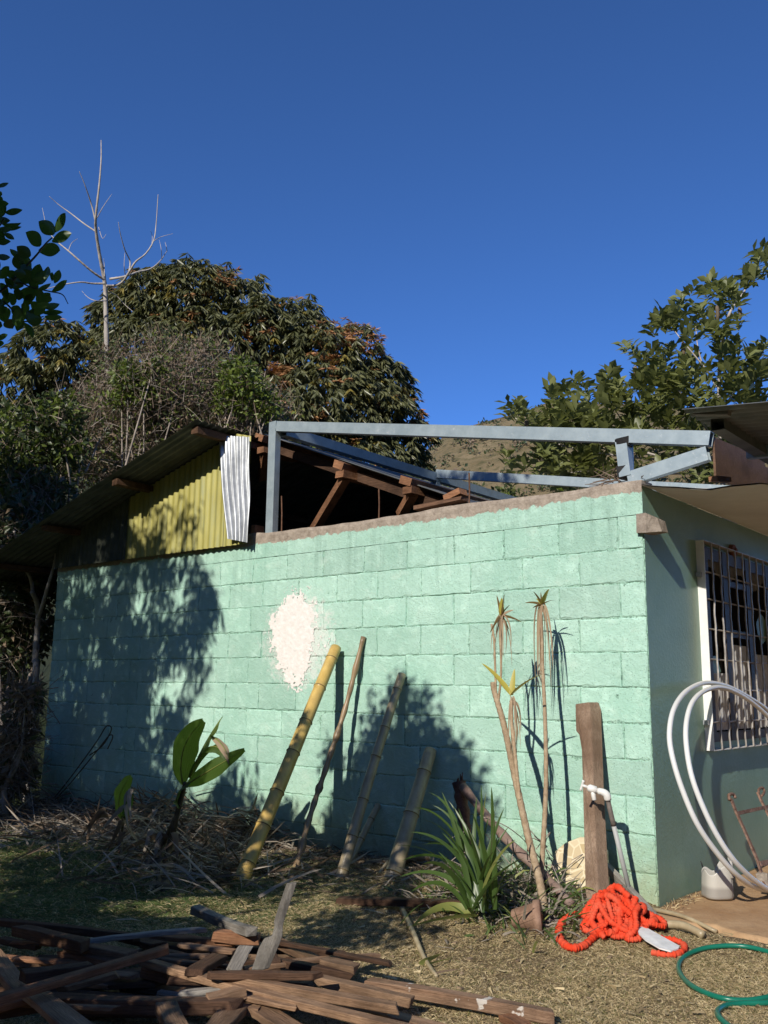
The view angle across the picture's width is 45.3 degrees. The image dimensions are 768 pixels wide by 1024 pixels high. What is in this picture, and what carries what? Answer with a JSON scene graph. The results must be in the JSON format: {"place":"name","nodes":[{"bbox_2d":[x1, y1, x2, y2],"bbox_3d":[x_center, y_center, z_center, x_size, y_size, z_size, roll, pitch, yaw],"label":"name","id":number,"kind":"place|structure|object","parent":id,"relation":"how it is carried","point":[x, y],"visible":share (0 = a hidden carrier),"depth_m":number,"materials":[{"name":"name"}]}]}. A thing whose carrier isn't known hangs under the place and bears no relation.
{"place":"outdoors","nodes":[
{"label":"outdoors","id":0,"kind":"place"},
{"bbox_2d":[0,429,340,701],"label":"valley hills","id":1,"kind":"structure","parent":0,"point":[47,677],"depth_m":77.89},
{"bbox_2d":[0,702,767,1023],"bbox_3d":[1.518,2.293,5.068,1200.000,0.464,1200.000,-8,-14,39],"label":"ground","id":2,"kind":"structure","parent":0,"point":[539,961],"depth_m":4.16,"materials":[{"name":"plant"}]},
{"bbox_2d":[13,531,55,798],"bbox_3d":[-3.754,1.689,9.842,0.750,3.023,0.435,-8,-14,39],"label":"pale sapling","id":3,"kind":"object","parent":2,"relation":"on","point":[38,614],"visible":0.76,"depth_m":10.03,"materials":[{"name":"brown plant"}]},
{"bbox_2d":[0,637,69,817],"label":"dark shrub","id":4,"kind":"object","parent":2,"relation":"on","point":[17,755],"visible":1,"depth_m":8.62,"materials":[{"name":"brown plant"}]},
{"bbox_2d":[0,183,71,346],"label":"citrus tree","id":5,"kind":"object","parent":2,"relation":"on","point":[25,274],"visible":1,"depth_m":3.13,"materials":[{"name":"green plant"}]},
{"bbox_2d":[0,462,80,724],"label":"dark shrub","id":6,"kind":"object","parent":2,"relation":"on","point":[26,506],"visible":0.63,"depth_m":10.43,"materials":[{"name":"green plant"}]},
{"bbox_2d":[0,388,102,693],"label":"green bush","id":7,"kind":"object","parent":2,"relation":"on","point":[23,454],"visible":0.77,"depth_m":11.35,"materials":[{"name":"green plant"}]},
{"bbox_2d":[0,983,151,995],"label":"wooden board","id":8,"kind":"object","parent":2,"relation":"on","point":[125,993],"visible":0.06,"depth_m":3.47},
{"bbox_2d":[79,978,160,990],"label":"wooden board","id":9,"kind":"object","parent":8,"relation":"on","point":[117,984],"visible":0.54,"depth_m":3.49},
{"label":"wooden batten","id":10,"kind":"object","parent":9,"relation":"on","visible":0},
{"bbox_2d":[0,949,26,990],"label":"wooden board","id":11,"kind":"object","parent":10,"relation":"on","point":[9,974],"visible":0.6,"depth_m":3.35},
{"bbox_2d":[19,961,92,983],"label":"wooden board","id":12,"kind":"object","parent":11,"relation":"on","point":[30,975],"visible":0.7,"depth_m":3.27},
{"bbox_2d":[156,989,205,996],"bbox_3d":[-0.642,1.753,3.300,0.413,0.025,0.034,-4,-12,24],"label":"wooden batten","id":13,"kind":"object","parent":8,"relation":"on","point":[161,992],"visible":0.3,"depth_m":3.36,"materials":[{"name":"grey wood"}]},
{"bbox_2d":[177,987,220,995],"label":"wooden batten","id":14,"kind":"object","parent":13,"relation":"on","point":[202,991],"visible":0.41,"depth_m":3.31,"materials":[{"name":"grey wood"}]},
{"bbox_2d":[243,1001,261,1016],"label":"wooden board","id":15,"kind":"object","parent":13,"relation":"on","point":[255,1007],"visible":0.26,"depth_m":3.17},
{"bbox_2d":[206,1006,247,1023],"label":"wooden board","id":16,"kind":"object","parent":15,"relation":"on","point":[223,1016],"visible":0.98,"depth_m":3.04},
{"bbox_2d":[52,992,243,1015],"bbox_3d":[-0.851,1.690,3.157,0.735,0.056,0.065,-1,-11,4],"label":"wooden board","id":17,"kind":"object","parent":16,"relation":"on","point":[188,1006],"visible":0.54,"depth_m":3.13,"materials":[{"name":"wood"}]},
{"bbox_2d":[0,1007,37,1019],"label":"wooden board","id":18,"kind":"object","parent":17,"relation":"on","point":[17,1012],"visible":0.38,"depth_m":3.07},
{"bbox_2d":[22,1004,120,1011],"bbox_3d":[-1.151,1.655,3.089,0.536,0.020,0.026,2,-11,3],"label":"wooden batten","id":19,"kind":"object","parent":18,"relation":"on","point":[96,1007],"visible":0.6,"depth_m":3.07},
{"bbox_2d":[22,991,92,1023],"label":"wooden board","id":20,"kind":"object","parent":19,"relation":"on","point":[50,1007],"visible":0.79,"depth_m":2.96,"materials":[{"name":"wood"}]},
{"bbox_2d":[0,943,168,1004],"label":"wooden board","id":21,"kind":"object","parent":20,"relation":"on","point":[27,990],"visible":1,"depth_m":3.14,"materials":[{"name":"brown wood"}]},
{"bbox_2d":[56,970,119,991],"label":"wooden board","id":22,"kind":"object","parent":17,"relation":"on","point":[100,979],"visible":0.79,"depth_m":3.31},
{"bbox_2d":[206,985,246,999],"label":"wooden board","id":23,"kind":"object","parent":17,"relation":"on","point":[236,991],"visible":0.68,"depth_m":3.19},
{"bbox_2d":[154,1000,188,1023],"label":"wooden board","id":24,"kind":"object","parent":16,"relation":"on","point":[167,1012],"visible":1,"depth_m":2.90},
{"bbox_2d":[12,949,145,967],"bbox_3d":[-1.431,1.897,3.893,0.831,0.038,0.054,-1,-11,-6],"label":"wooden board","id":25,"kind":"object","parent":2,"relation":"on","point":[21,965],"visible":0.16,"depth_m":3.86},
{"bbox_2d":[0,936,41,950],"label":"wooden board","id":26,"kind":"object","parent":25,"relation":"on","point":[5,940],"visible":0.85,"depth_m":3.96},
{"bbox_2d":[9,941,52,946],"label":"wooden batten","id":27,"kind":"object","parent":26,"relation":"on","point":[22,942],"visible":0.38,"depth_m":3.92,"materials":[{"name":"brown wood"}]},
{"bbox_2d":[11,925,89,953],"bbox_3d":[-1.375,1.758,3.798,0.541,0.047,0.063,-12,-17,39],"label":"wooden board","id":28,"kind":"object","parent":27,"relation":"on","point":[65,941],"visible":1,"depth_m":3.75,"materials":[{"name":"wood"}]},
{"bbox_2d":[0,917,139,941],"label":"wooden board","id":29,"kind":"object","parent":25,"relation":"on","point":[69,929],"visible":0.64,"depth_m":4.06,"materials":[{"name":"wood"}]},
{"bbox_2d":[51,725,112,801],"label":"dry vine","id":30,"kind":"object","parent":2,"relation":"on","point":[103,743],"visible":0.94,"depth_m":8.49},
{"bbox_2d":[42,140,169,478],"bbox_3d":[-4.157,-0.866,12.999,1.948,9.215,0.965,3,-11,-10],"label":"bare tree","id":31,"kind":"object","parent":2,"relation":"on","point":[105,303],"visible":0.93,"depth_m":13.50,"materials":[{"name":"grey plant"}]},
{"bbox_2d":[81,775,143,864],"bbox_3d":[-1.896,2.278,6.544,0.241,0.788,0.890,8,-13,-34],"label":"plantain plant","id":32,"kind":"object","parent":2,"relation":"on","point":[123,795],"visible":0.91,"depth_m":6.65,"materials":[{"name":"green plant"}]},
{"bbox_2d":[103,349,170,466],"bbox_3d":[-3.378,0.525,11.948,1.141,5.789,0.824,5,-12,-21],"label":"green bush","id":33,"kind":"object","parent":2,"relation":"on","point":[124,379],"visible":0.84,"depth_m":12.30,"materials":[{"name":"green plant"}]},
{"bbox_2d":[119,985,205,995],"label":"wooden board","id":34,"kind":"object","parent":2,"relation":"on","point":[151,991],"visible":0.24,"depth_m":3.50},
{"bbox_2d":[140,967,172,983],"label":"wooden board","id":35,"kind":"object","parent":34,"relation":"on","point":[153,975],"visible":0.6,"depth_m":3.50,"materials":[{"name":"brown wood"}]},
{"bbox_2d":[114,718,244,892],"bbox_3d":[-1.482,1.969,6.110,0.522,1.214,1.260,9,-14,-37],"label":"plantain plant","id":36,"kind":"object","parent":2,"relation":"on","point":[185,764],"visible":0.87,"depth_m":6.19,"materials":[{"name":"green plant"}]},
{"bbox_2d":[2,320,358,501],"bbox_3d":[-2.693,0.322,12.717,5.799,6.718,2.605,1,-11,-2],"label":"dry thicket","id":37,"kind":"object","parent":2,"relation":"on","point":[184,399],"visible":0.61,"depth_m":12.73,"materials":[{"name":"brown plant"}]},
{"bbox_2d":[116,955,250,973],"bbox_3d":[-0.948,1.881,3.773,0.843,0.034,0.060,4,-11,-19],"label":"wooden board","id":38,"kind":"object","parent":2,"relation":"on","point":[139,968],"visible":0.15,"depth_m":3.75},
{"bbox_2d":[139,945,200,960],"bbox_3d":[-0.898,1.859,3.884,0.326,0.017,0.039,-2,-11,27],"label":"wooden batten","id":39,"kind":"object","parent":38,"relation":"on","point":[172,951],"visible":0.29,"depth_m":3.88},
{"bbox_2d":[118,938,166,948],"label":"wooden board","id":40,"kind":"object","parent":39,"relation":"on","point":[148,943],"visible":0.45,"depth_m":3.93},
{"bbox_2d":[0,777,384,920],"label":"leaf litter","id":41,"kind":"object","parent":2,"relation":"on","point":[194,832],"visible":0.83,"depth_m":6.76,"materials":[{"name":"plant"}]},
{"bbox_2d":[180,985,205,987],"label":"wooden board","id":42,"kind":"object","parent":2,"relation":"on","point":[192,986],"visible":0.04,"depth_m":3.56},
{"bbox_2d":[314,974,414,1007],"bbox_3d":[-0.082,1.781,3.426,0.395,0.037,0.051,4,-9,17],"label":"wooden board","id":43,"kind":"object","parent":42,"relation":"on","point":[404,1000],"visible":0.82,"depth_m":3.41,"materials":[{"name":"wood"}]},
{"bbox_2d":[0,252,443,488],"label":"mango tree","id":44,"kind":"object","parent":2,"relation":"on","point":[291,337],"visible":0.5,"depth_m":16.77,"materials":[{"name":"green plant"}]},
{"bbox_2d":[189,954,289,959],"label":"wooden board","id":45,"kind":"object","parent":2,"relation":"on","point":[253,956],"visible":0.01,"depth_m":3.92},
{"bbox_2d":[165,941,234,956],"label":"wooden board","id":46,"kind":"object","parent":45,"relation":"on","point":[173,945],"visible":0.26,"depth_m":3.93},
{"bbox_2d":[150,934,235,946],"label":"wooden board","id":47,"kind":"object","parent":46,"relation":"on","point":[185,938],"visible":0.66,"depth_m":3.95,"materials":[{"name":"brown wood"}]},
{"bbox_2d":[211,928,260,945],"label":"wooden board","id":48,"kind":"object","parent":47,"relation":"on","point":[225,936],"visible":0.88,"depth_m":3.88,"materials":[{"name":"brown wood"}]},
{"bbox_2d":[190,904,257,936],"bbox_3d":[-0.712,1.797,4.045,0.051,0.047,0.553,9,-14,-36],"label":"wooden board","id":49,"kind":"object","parent":48,"relation":"on","point":[208,915],"visible":1,"depth_m":4.01,"materials":[{"name":"grey wood"}]},
{"bbox_2d":[177,943,235,954],"bbox_3d":[-0.739,1.812,3.819,0.250,0.021,0.043,7,-11,0],"label":"wooden batten","id":50,"kind":"object","parent":46,"relation":"on","point":[212,948],"visible":0.98,"depth_m":3.80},
{"bbox_2d":[197,348,291,435],"bbox_3d":[-1.890,0.606,12.025,1.384,5.958,0.965,0,-11,3],"label":"green bush","id":51,"kind":"object","parent":2,"relation":"on","point":[247,401],"visible":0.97,"depth_m":12.29,"materials":[{"name":"green plant"}]},
{"bbox_2d":[250,1005,301,1023],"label":"wooden board","id":52,"kind":"object","parent":2,"relation":"on","point":[263,1014],"visible":0.89,"depth_m":3.12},
{"bbox_2d":[244,994,296,1010],"bbox_3d":[-0.420,1.697,3.197,0.302,0.021,0.043,-5,-12,27],"label":"wooden batten","id":53,"kind":"object","parent":52,"relation":"on","point":[259,1000],"visible":0.72,"depth_m":3.17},
{"bbox_2d":[139,959,410,1023],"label":"wooden board","id":54,"kind":"object","parent":53,"relation":"on","point":[319,1008],"visible":0.77,"depth_m":3.16,"materials":[{"name":"wood"}]},
{"bbox_2d":[184,953,227,976],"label":"wooden board","id":55,"kind":"object","parent":54,"relation":"on","point":[207,963],"visible":0.99,"depth_m":3.46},
{"bbox_2d":[233,644,340,881],"bbox_3d":[-0.625,1.645,6.234,0.109,1.535,1.165,-5,-12,27],"label":"bamboo pole","id":56,"kind":"object","parent":2,"relation":"on","point":[253,849],"visible":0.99,"depth_m":6.11,"materials":[{"name":"wood"}]},
{"bbox_2d":[293,636,365,866],"bbox_3d":[-0.428,1.680,6.344,0.148,1.670,0.764,-8,-14,39],"label":"wooden stick","id":57,"kind":"object","parent":2,"relation":"on","point":[302,844],"visible":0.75,"depth_m":6.45,"materials":[{"name":"brown wood"}]},
{"bbox_2d":[352,803,380,859],"bbox_3d":[-0.158,2.219,6.214,0.054,0.455,0.425,-7,-13,36],"label":"bamboo pole","id":58,"kind":"object","parent":2,"relation":"on","point":[368,824],"visible":0.66,"depth_m":6.26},
{"bbox_2d":[122,837,616,973],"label":"twig litter","id":59,"kind":"object","parent":2,"relation":"on","point":[365,858],"visible":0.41,"depth_m":5.69,"materials":[{"name":"brown plant"}]},
{"bbox_2d":[335,672,405,876],"bbox_3d":[-0.094,1.750,6.060,0.085,1.381,0.725,-7,-13,36],"label":"bamboo pole","id":60,"kind":"object","parent":2,"relation":"on","point":[343,867],"visible":0.98,"depth_m":6.02,"materials":[{"name":"wood"}]},
{"bbox_2d":[0,401,767,906],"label":"house","id":61,"kind":"structure","parent":2,"relation":"on","point":[190,589],"depth_m":6.57,"materials":[{"name":"green paint"}]},
{"bbox_2d":[265,421,728,532],"bbox_3d":[1.918,0.154,8.229,3.759,1.585,4.587,-8,-14,39],"label":"steel roof frame","id":62,"kind":"object","parent":61,"relation":"on","point":[624,441],"visible":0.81,"depth_m":7.03,"materials":[{"name":"grey metal"}]},
{"bbox_2d":[704,546,767,741],"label":"window","id":63,"kind":"structure","parent":61,"relation":"in","point":[718,608],"depth_m":6.42,"materials":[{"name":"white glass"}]},
{"bbox_2d":[9,855,767,1023],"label":"fallen flakes","id":64,"kind":"object","parent":2,"relation":"on","point":[608,984],"visible":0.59,"depth_m":3.96,"materials":[{"name":"beige plant"}]},
{"bbox_2d":[335,896,460,906],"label":"wooden board","id":65,"kind":"object","parent":2,"relation":"on","point":[377,901],"visible":0.75,"depth_m":4.91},
{"bbox_2d":[373,1011,444,1023],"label":"wooden board","id":66,"kind":"object","parent":2,"relation":"on","point":[407,1018],"visible":0.47,"depth_m":3.17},
{"bbox_2d":[383,747,436,878],"bbox_3d":[0.159,1.960,5.868,0.120,0.877,0.616,-6,-13,30],"label":"bamboo pole","id":67,"kind":"object","parent":2,"relation":"on","point":[404,836],"visible":0.88,"depth_m":5.84,"materials":[{"name":"wood"}]},
{"bbox_2d":[399,906,437,977],"bbox_3d":[0.151,2.028,4.375,0.036,0.066,1.028,2,-11,-6],"label":"wooden stick","id":68,"kind":"object","parent":2,"relation":"on","point":[414,935],"visible":0.94,"depth_m":4.32,"materials":[{"name":"grey wood"}]},
{"bbox_2d":[124,869,754,1017],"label":"pebbles","id":69,"kind":"object","parent":2,"relation":"on","point":[471,958],"visible":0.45,"depth_m":4.21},
{"bbox_2d":[364,977,554,1023],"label":"wooden board","id":70,"kind":"object","parent":2,"relation":"on","point":[489,1004],"visible":0.82,"depth_m":3.41,"materials":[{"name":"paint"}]},
{"bbox_2d":[398,786,522,928],"bbox_3d":[0.347,1.735,4.708,0.614,0.687,1.057,1,-11,-2],"label":"strap leaved plant","id":71,"kind":"object","parent":2,"relation":"on","point":[478,870],"visible":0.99,"depth_m":4.66,"materials":[{"name":"green plant"}]},
{"bbox_2d":[452,772,471,854],"bbox_3d":[0.486,1.859,5.675,0.094,0.480,0.180,5,-12,-20],"label":"broken post","id":72,"kind":"object","parent":2,"relation":"on","point":[461,800],"visible":0.61,"depth_m":5.67,"materials":[{"name":"brown wood"}]},
{"bbox_2d":[406,464,583,499],"bbox_3d":[1.904,1.674,15.648,3.522,5.104,1.047,1,-11,-1],"label":"dark shrub","id":73,"kind":"object","parent":2,"relation":"on","point":[502,489],"visible":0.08,"depth_m":15.91,"materials":[{"name":"green plant"}]},
{"bbox_2d":[374,815,616,952],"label":"weeds","id":74,"kind":"object","parent":2,"relation":"on","point":[504,894],"visible":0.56,"depth_m":4.89,"materials":[{"name":"green plant"}]},
{"bbox_2d":[498,1013,530,1023],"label":"wooden board","id":75,"kind":"object","parent":2,"relation":"on","point":[510,1018],"visible":1,"depth_m":3.28,"materials":[{"name":"brown wood"}]},
{"bbox_2d":[459,783,575,908],"bbox_3d":[0.744,1.889,5.277,0.078,0.574,0.915,8,-13,-35],"label":"wooden branch","id":76,"kind":"object","parent":2,"relation":"on","point":[506,838],"visible":0.7,"depth_m":5.27,"materials":[{"name":"brown plant"}]},
{"bbox_2d":[483,589,553,907],"bbox_3d":[0.824,1.317,5.276,0.450,1.760,0.410,-8,-14,39],"label":"dracaena","id":77,"kind":"object","parent":2,"relation":"on","point":[537,865],"visible":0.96,"depth_m":5.24,"materials":[{"name":"brown plant"}]},
{"bbox_2d":[511,899,543,933],"bbox_3d":[0.723,2.038,4.643,0.163,0.165,0.168,-2,-11,14],"label":"clay pot","id":78,"kind":"object","parent":2,"relation":"on","point":[533,918],"visible":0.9,"depth_m":4.59,"materials":[{"name":"ceramic"}]},
{"bbox_2d":[550,837,609,888],"bbox_3d":[1.136,2.058,5.322,0.399,0.336,0.111,-8,-14,39],"label":"patterned slab","id":79,"kind":"object","parent":2,"relation":"on","point":[567,852],"depth_m":5.37,"materials":[{"name":"stone"}]},
{"bbox_2d":[576,702,608,897],"bbox_3d":[1.179,1.642,5.219,0.149,1.098,0.462,-1,-11,10],"label":"timber post","id":80,"kind":"object","parent":2,"relation":"on","point":[588,724],"visible":0.74,"depth_m":5.20,"materials":[{"name":"brown wood"}]},
{"bbox_2d":[579,780,630,887],"bbox_3d":[1.222,1.788,4.983,0.302,0.647,0.097,3,-11,-11],"label":"water tap","id":81,"kind":"object","parent":80,"relation":"attached to","point":[595,790],"visible":0.97,"depth_m":4.99,"materials":[{"name":"grey plastic"}]},
{"bbox_2d":[555,883,687,958],"bbox_3d":[1.118,1.981,4.505,0.578,0.248,0.678,1,-11,-2],"label":"rope","id":82,"kind":"object","parent":2,"relation":"on","point":[624,914],"visible":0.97,"depth_m":4.51,"materials":[{"name":"orange fabric"}]},
{"bbox_2d":[638,927,679,951],"bbox_3d":[1.265,2.005,4.329,0.120,0.044,0.311,6,-12,-24],"label":"plastic scrap","id":83,"kind":"object","parent":82,"relation":"on","point":[655,939],"visible":1,"depth_m":4.29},
{"bbox_2d":[493,237,767,523],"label":"broad leaved tree","id":84,"kind":"object","parent":2,"relation":"on","point":[674,389],"visible":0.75,"depth_m":10.01,"materials":[{"name":"green plant"}]},
{"bbox_2d":[608,863,659,922],"bbox_3d":[1.337,2.059,4.950,0.036,0.059,0.658,-4,8,-13],"label":"wooden board","id":85,"kind":"object","parent":2,"relation":"on","point":[615,876],"visible":0.34,"depth_m":5.03,"materials":[{"name":"grey wood"}]},
{"bbox_2d":[652,907,717,933],"bbox_3d":[1.568,2.136,4.816,0.024,0.063,0.387,10,-14,-38],"label":"wooden stick","id":86,"kind":"object","parent":2,"relation":"on","point":[688,918],"visible":0.96,"depth_m":4.80,"materials":[{"name":"grey wood"}]},
{"bbox_2d":[666,920,705,938],"bbox_3d":[1.474,2.034,4.494,0.062,0.052,0.226,9,-13,-35],"label":"wooden stick","id":87,"kind":"object","parent":2,"relation":"on","point":[683,925],"visible":0.96,"depth_m":4.49,"materials":[{"name":"grey wood"}]},
{"bbox_2d":[676,943,767,1023],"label":"garden hose","id":88,"kind":"object","parent":2,"relation":"on","point":[761,1000],"visible":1,"depth_m":3.64,"materials":[{"name":"green plastic"}]},
{"bbox_2d":[0,0,767,463],"label":"sky","id":89,"kind":"structure","parent":0,"point":[508,191],"materials":[{"name":"blue"}]},
{"bbox_2d":[427,402,767,534],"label":"hill","id":90,"kind":"structure","parent":0,"point":[477,462],"depth_m":252.49,"materials":[{"name":"plant"}]},
{"bbox_2d":[425,401,746,527],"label":"hillside scrub","id":91,"kind":"object","parent":90,"relation":"on","point":[515,446],"visible":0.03,"depth_m":255.02,"materials":[{"name":"green plant"}]},
{"bbox_2d":[657,865,767,943],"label":"pavement","id":92,"kind":"structure","parent":0,"point":[743,913],"depth_m":4.96,"materials":[{"name":"beige concrete"}]},
{"bbox_2d":[667,680,767,892],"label":"pipe coil","id":93,"kind":"object","parent":92,"relation":"on","point":[758,885],"visible":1,"depth_m":5.05,"materials":[{"name":"plastic"}]},
{"bbox_2d":[701,856,733,900],"bbox_3d":[1.939,2.103,5.327,0.194,0.245,0.164,2,-11,-5],"label":"cut jug","id":94,"kind":"object","parent":92,"relation":"on","point":[717,883],"visible":0.9,"depth_m":5.25,"materials":[{"name":"plastic"}]},
{"bbox_2d":[727,786,767,885],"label":"cart frame","id":95,"kind":"object","parent":92,"relation":"on","point":[761,876],"visible":0.98,"depth_m":5.62,"materials":[{"name":"metal"}]},
{"label":"wooden board","id":96,"kind":"object","parent":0,"visible":0},
{"bbox_2d":[278,938,318,963],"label":"wooden board","id":97,"kind":"object","parent":96,"relation":"on","point":[296,953],"visible":0.26,"depth_m":3.85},
{"bbox_2d":[260,936,392,966],"bbox_3d":[-0.297,1.804,3.800,0.772,0.019,0.037,-6,-13,31],"label":"wooden batten","id":98,"kind":"object","parent":97,"relation":"on","point":[344,954],"visible":0.68,"depth_m":3.73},
{"bbox_2d":[243,953,380,969],"bbox_3d":[-0.282,1.813,3.708,0.681,0.030,0.041,16,-18,-37],"label":"wooden batten","id":99,"kind":"object","parent":96,"relation":"on","point":[315,960],"visible":0.47,"depth_m":3.69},
{"bbox_2d":[279,957,353,979],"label":"wooden board","id":100,"kind":"object","parent":99,"relation":"on","point":[295,965],"visible":0.66,"depth_m":3.59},
{"bbox_2d":[319,956,359,973],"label":"wooden board","id":101,"kind":"object","parent":100,"relation":"on","point":[352,967],"visible":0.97,"depth_m":3.60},
{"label":"wooden board","id":102,"kind":"object","parent":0,"visible":0},
{"bbox_2d":[6,954,81,964],"bbox_3d":[-1.365,1.794,3.683,0.675,0.023,0.044,-1,-11,9],"label":"wooden batten","id":103,"kind":"object","parent":102,"relation":"on","point":[35,960],"visible":0.42,"depth_m":3.67,"materials":[{"name":"brown wood"}]},
{"bbox_2d":[57,951,115,964],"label":"wooden board","id":104,"kind":"object","parent":103,"relation":"on","point":[94,960],"visible":0.57,"depth_m":3.65,"materials":[{"name":"brown wood"}]},
{"bbox_2d":[63,943,137,958],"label":"wooden board","id":105,"kind":"object","parent":104,"relation":"on","point":[104,950],"visible":0.58,"depth_m":3.64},
{"bbox_2d":[90,927,206,943],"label":"wooden board","id":106,"kind":"object","parent":105,"relation":"on","point":[145,934],"visible":0.82,"depth_m":3.81,"materials":[{"name":"grey wood"}]},
{"label":"wooden batten","id":107,"kind":"object","parent":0,"visible":0},
{"label":"wooden batten","id":108,"kind":"object","parent":107,"relation":"on","visible":0},
{"bbox_2d":[226,945,253,969],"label":"wooden board","id":109,"kind":"object","parent":108,"relation":"on","point":[239,958],"visible":0.83,"depth_m":3.49,"materials":[{"name":"grey wood"}]},
{"bbox_2d":[252,882,296,969],"bbox_3d":[-0.409,1.556,3.452,0.158,0.304,0.065,4,-11,-16],"label":"split stake","id":110,"kind":"object","parent":108,"relation":"on","point":[267,949],"visible":1,"depth_m":3.44,"materials":[{"name":"grey wood"}]},
{"label":"wooden batten","id":111,"kind":"object","parent":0,"visible":0},
{"bbox_2d":[222,979,398,1015],"bbox_3d":[-0.262,1.685,3.225,0.687,0.034,0.048,-2,-11,21],"label":"wooden board","id":112,"kind":"object","parent":111,"relation":"on","point":[351,1000],"visible":0.85,"depth_m":3.19,"materials":[{"name":"wood"}]},
{"bbox_2d":[207,970,323,980],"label":"wooden board","id":113,"kind":"object","parent":112,"relation":"on","point":[265,975],"visible":1,"depth_m":3.30,"materials":[{"name":"wood"}]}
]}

